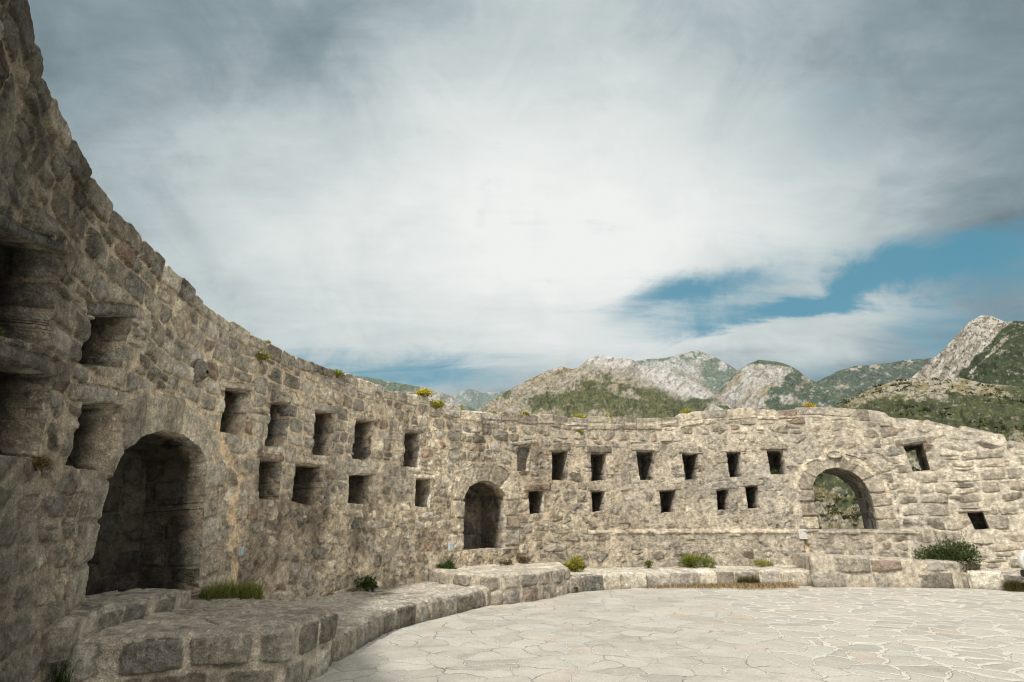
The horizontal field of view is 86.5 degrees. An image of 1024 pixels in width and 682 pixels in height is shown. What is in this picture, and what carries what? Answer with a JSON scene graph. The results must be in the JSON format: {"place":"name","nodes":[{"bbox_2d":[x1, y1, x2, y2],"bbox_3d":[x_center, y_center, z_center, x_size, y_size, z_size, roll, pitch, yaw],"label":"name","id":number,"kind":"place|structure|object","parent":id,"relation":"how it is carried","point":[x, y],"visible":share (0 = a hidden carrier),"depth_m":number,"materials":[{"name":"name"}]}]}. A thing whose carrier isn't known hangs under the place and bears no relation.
{"place":"outdoors","nodes":[
{"label":"outdoors","id":0,"kind":"place"},
{"bbox_2d":[329,368,476,410],"bbox_3d":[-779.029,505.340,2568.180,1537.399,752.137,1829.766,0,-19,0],"label":"mountain range","id":1,"kind":"structure","parent":0,"point":[412,390],"depth_m":2586.91,"materials":[{"name":"grey stone"}]},
{"bbox_2d":[452,389,505,409],"bbox_3d":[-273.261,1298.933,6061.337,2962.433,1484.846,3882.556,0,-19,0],"label":"mountain range","id":2,"kind":"structure","parent":0,"point":[474,399],"depth_m":5997.01,"materials":[{"name":"grey stone"}]},
{"bbox_2d":[28,0,1023,395],"label":"sky","id":3,"kind":"structure","parent":0,"point":[448,197],"materials":[{"name":"white"}]},
{"bbox_2d":[477,355,729,417],"bbox_3d":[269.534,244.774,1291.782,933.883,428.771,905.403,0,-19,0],"label":"mountain range","id":4,"kind":"structure","parent":0,"point":[597,385],"depth_m":1239.31,"materials":[{"name":"grey stone"}]},
{"bbox_2d":[307,586,1023,681],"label":"courtyard floor","id":5,"kind":"structure","parent":0,"point":[829,634],"depth_m":7.95,"materials":[{"name":"beige stone"}]},
{"bbox_2d":[54,597,338,681],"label":"stone platform","id":6,"kind":"structure","parent":5,"relation":"on","point":[230,639],"depth_m":5.26,"materials":[{"name":"grey stone"}]},
{"bbox_2d":[46,654,100,681],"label":"grass tuft","id":7,"kind":"object","parent":6,"relation":"on","point":[58,678],"visible":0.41,"depth_m":4.69,"materials":[{"name":"green plant"}]},
{"bbox_2d":[40,588,191,662],"bbox_3d":[-4.438,2.923,5.802,1.018,0.347,2.818,2,-19,-6],"label":"threshold step","id":8,"kind":"object","parent":6,"relation":"on","point":[61,637],"visible":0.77,"depth_m":5.45,"materials":[{"name":"stone"}]},
{"bbox_2d":[196,578,271,600],"bbox_3d":[-3.967,3.505,7.680,1.276,0.343,0.947,0,-19,0],"label":"grass tuft","id":9,"kind":"object","parent":6,"relation":"on","point":[231,589],"visible":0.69,"depth_m":7.55,"materials":[{"name":"green plant"}]},
{"bbox_2d":[428,562,569,604],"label":"stone platform","id":10,"kind":"structure","parent":5,"relation":"on","point":[515,583],"depth_m":12.09,"materials":[{"name":"beige stone"}]},
{"bbox_2d":[499,558,513,565],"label":"weed","id":11,"kind":"object","parent":10,"relation":"on","point":[509,562],"visible":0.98,"depth_m":14.38,"materials":[{"name":"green plant"}]},
{"bbox_2d":[516,552,530,562],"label":"weed","id":12,"kind":"object","parent":10,"relation":"on","point":[521,558],"visible":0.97,"depth_m":14.93,"materials":[{"name":"brown plant"}]},
{"bbox_2d":[291,565,1023,661],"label":"raised walkway","id":13,"kind":"structure","parent":5,"relation":"on","point":[365,617],"depth_m":11.19,"materials":[{"name":"stone"}]},
{"bbox_2d":[355,571,378,591],"bbox_3d":[-2.921,4.869,10.982,0.522,0.413,0.421,0,-19,0],"label":"bush","id":14,"kind":"object","parent":13,"relation":"on","point":[366,583],"visible":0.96,"depth_m":10.92,"materials":[{"name":"green plant"}]},
{"bbox_2d":[437,554,457,568],"bbox_3d":[-1.607,5.489,13.168,0.572,0.609,0.641,-17,-25,41],"label":"bush","id":15,"kind":"object","parent":13,"relation":"on","point":[448,564],"visible":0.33,"depth_m":13.15,"materials":[{"name":"green plant"}]},
{"bbox_2d":[563,553,586,571],"bbox_3d":[1.725,6.165,15.105,0.738,0.534,0.670,0,-19,0],"label":"bush","id":16,"kind":"object","parent":13,"relation":"on","point":[574,564],"visible":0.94,"depth_m":14.99,"materials":[{"name":"yellow plant"}]},
{"bbox_2d":[643,559,653,567],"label":"weed","id":17,"kind":"object","parent":13,"relation":"on","point":[647,563],"visible":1,"depth_m":16.10,"materials":[{"name":"green plant"}]},
{"bbox_2d":[679,550,715,568],"bbox_3d":[5.525,6.483,16.156,1.121,0.609,0.988,0,-19,0],"label":"bush","id":18,"kind":"object","parent":13,"relation":"on","point":[690,560],"visible":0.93,"depth_m":15.99,"materials":[{"name":"green plant"}]},
{"bbox_2d":[749,558,774,566],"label":"weed","id":19,"kind":"object","parent":13,"relation":"on","point":[763,562],"visible":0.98,"depth_m":16.44,"materials":[{"name":"green plant"}]},
{"bbox_2d":[1017,550,1023,576],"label":"ground floodlight","id":20,"kind":"object","parent":13,"relation":"on","point":[1020,558],"visible":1,"depth_m":13.83,"materials":[{"name":"white paint"}]},
{"bbox_2d":[734,575,762,583],"bbox_3d":[6.431,6.547,14.951,1.019,0.342,0.736,0,-19,0],"label":"grass tuft","id":21,"kind":"object","parent":5,"relation":"on","point":[748,580],"visible":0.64,"depth_m":14.83,"materials":[{"name":"green plant"}]},
{"bbox_2d":[792,552,980,588],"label":"stone platform","id":22,"kind":"structure","parent":5,"relation":"on","point":[829,570],"depth_m":14.66,"materials":[{"name":"beige stone"}]},
{"bbox_2d":[911,528,984,570],"bbox_3d":[12.037,5.785,15.109,1.650,1.120,1.336,-9,-21,26],"label":"bush","id":23,"kind":"object","parent":22,"relation":"on","point":[954,551],"visible":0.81,"depth_m":14.90,"materials":[{"name":"green plant"}]},
{"bbox_2d":[998,577,1023,591],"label":"grass tuft","id":24,"kind":"object","parent":5,"relation":"on","point":[1012,585],"visible":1,"depth_m":13.72,"materials":[{"name":"green plant"}]},
{"bbox_2d":[636,350,736,394],"bbox_3d":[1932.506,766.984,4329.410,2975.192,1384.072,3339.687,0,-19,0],"label":"mountain range","id":25,"kind":"structure","parent":0,"point":[713,375],"depth_m":4273.42,"materials":[{"name":"grey stone"}]},
{"bbox_2d":[704,404,723,410],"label":"rock","id":26,"kind":"structure","parent":0,"point":[711,407],"depth_m":942.73,"materials":[{"name":"beige stone"}]},
{"bbox_2d":[646,581,804,589],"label":"dried grass","id":27,"kind":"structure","parent":0,"point":[763,585],"depth_m":14.43,"materials":[{"name":"brown plant"}]},
{"bbox_2d":[715,360,852,410],"bbox_3d":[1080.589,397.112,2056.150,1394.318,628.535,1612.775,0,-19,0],"label":"mountain range","id":28,"kind":"structure","parent":0,"point":[767,385],"depth_m":1925.39,"materials":[{"name":"grey stone"}]},
{"bbox_2d":[817,358,932,396],"bbox_3d":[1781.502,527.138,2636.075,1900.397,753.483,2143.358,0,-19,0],"label":"mountain range","id":29,"kind":"structure","parent":0,"point":[853,381],"depth_m":2489.94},
{"bbox_2d":[813,378,1023,528],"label":"hillside","id":30,"kind":"structure","parent":0,"point":[963,405],"depth_m":204.71,"materials":[{"name":"green plant"}]},
{"bbox_2d":[814,377,1023,528],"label":"hillside scrub","id":31,"kind":"object","parent":30,"relation":"on","point":[858,514],"visible":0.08,"depth_m":196.21,"materials":[{"name":"green plant"}]},
{"bbox_2d":[911,315,1023,385],"bbox_3d":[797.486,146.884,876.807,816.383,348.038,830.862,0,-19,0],"label":"mountain range","id":32,"kind":"structure","parent":0,"point":[987,349],"depth_m":820.49,"materials":[{"name":"grey stone"}]},
{"bbox_3d":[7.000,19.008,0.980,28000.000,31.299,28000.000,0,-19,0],"label":"terrain","id":33,"kind":"structure","parent":0,"visible":0},
{"bbox_2d":[0,0,1023,681],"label":"curved stone wall","id":34,"kind":"structure","parent":33,"relation":"on","point":[296,478],"depth_m":9.78,"materials":[{"name":"grey stone"}]},
{"bbox_2d":[31,455,52,471],"bbox_3d":[-3.869,1.001,4.449,0.166,0.146,0.153,0,-19,0],"label":"wall plant","id":35,"kind":"object","parent":34,"relation":"attached to","point":[39,461],"depth_m":4.44,"materials":[{"name":"brown plant"}]},
{"bbox_2d":[190,359,209,381],"bbox_3d":[-4.322,0.410,7.544,0.180,0.323,0.384,1,-19,-2],"label":"stone spout","id":36,"kind":"object","parent":34,"relation":"attached to","point":[201,370],"visible":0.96,"depth_m":7.48,"materials":[{"name":"stone"}]},
{"bbox_2d":[221,412,226,423],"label":"wall plant","id":37,"kind":"object","parent":34,"relation":"attached to","point":[223,418],"depth_m":8.51,"materials":[{"name":"green plant"}]},
{"bbox_2d":[235,547,243,555],"bbox_3d":[-4.215,3.227,8.327,0.181,0.125,0.105,-10,-20,5],"label":"wall floodlight","id":38,"kind":"object","parent":34,"relation":"attached to","point":[240,551],"depth_m":8.29,"materials":[{"name":"white paint"}]},
{"bbox_2d":[256,349,271,362],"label":"wall plant","id":39,"kind":"object","parent":34,"relation":"attached to","point":[262,356],"depth_m":9.16,"materials":[{"name":"green plant"}]},
{"bbox_2d":[334,370,344,377],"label":"wall plant","id":40,"kind":"object","parent":34,"relation":"on","point":[339,373],"depth_m":11.32,"materials":[{"name":"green plant"}]},
{"bbox_2d":[416,387,433,396],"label":"wall plant","id":41,"kind":"object","parent":34,"relation":"on","point":[427,392],"depth_m":13.76,"materials":[{"name":"yellow plant"}]},
{"bbox_2d":[430,399,444,408],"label":"wall plant","id":42,"kind":"object","parent":34,"relation":"on","point":[436,404],"depth_m":14.07,"materials":[{"name":"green plant"}]},
{"bbox_2d":[448,543,453,550],"bbox_3d":[-1.559,5.113,13.492,0.181,0.190,0.150,-24,-29,34],"label":"wall floodlight","id":43,"kind":"object","parent":34,"relation":"attached to","point":[450,547],"depth_m":13.43,"materials":[{"name":"white paint"}]},
{"bbox_2d":[483,449,492,457],"bbox_3d":[-0.664,3.142,15.152,0.312,0.245,0.122,17,-25,-41],"label":"carved stone","id":44,"kind":"object","parent":34,"relation":"attached to","point":[488,453],"visible":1,"depth_m":15.12,"materials":[{"name":"beige stone"}]},
{"bbox_2d":[571,413,585,417],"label":"wall plant","id":45,"kind":"object","parent":34,"relation":"on","point":[577,416],"depth_m":17.48,"materials":[{"name":"yellow plant"}]},
{"bbox_2d":[680,407,691,413],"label":"wall plant","id":46,"kind":"object","parent":34,"relation":"on","point":[687,411],"depth_m":18.38,"materials":[{"name":"yellow plant"}]},
{"bbox_2d":[798,529,806,538],"bbox_3d":[9.038,6.031,16.970,0.220,0.300,0.181,-2,-27,7],"label":"wall floodlight","id":47,"kind":"object","parent":34,"relation":"attached to","point":[802,534],"depth_m":16.89,"materials":[{"name":"white paint"}]},
{"bbox_2d":[803,402,816,406],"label":"wall plant","id":48,"kind":"object","parent":34,"relation":"on","point":[809,405],"depth_m":18.30,"materials":[{"name":"yellow plant"}]},
{"bbox_2d":[827,450,841,457],"bbox_3d":[10.417,3.666,17.581,0.435,0.245,0.122,-5,-19,14],"label":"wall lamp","id":49,"kind":"object","parent":34,"relation":"attached to","point":[834,454],"visible":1,"depth_m":17.55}
]}

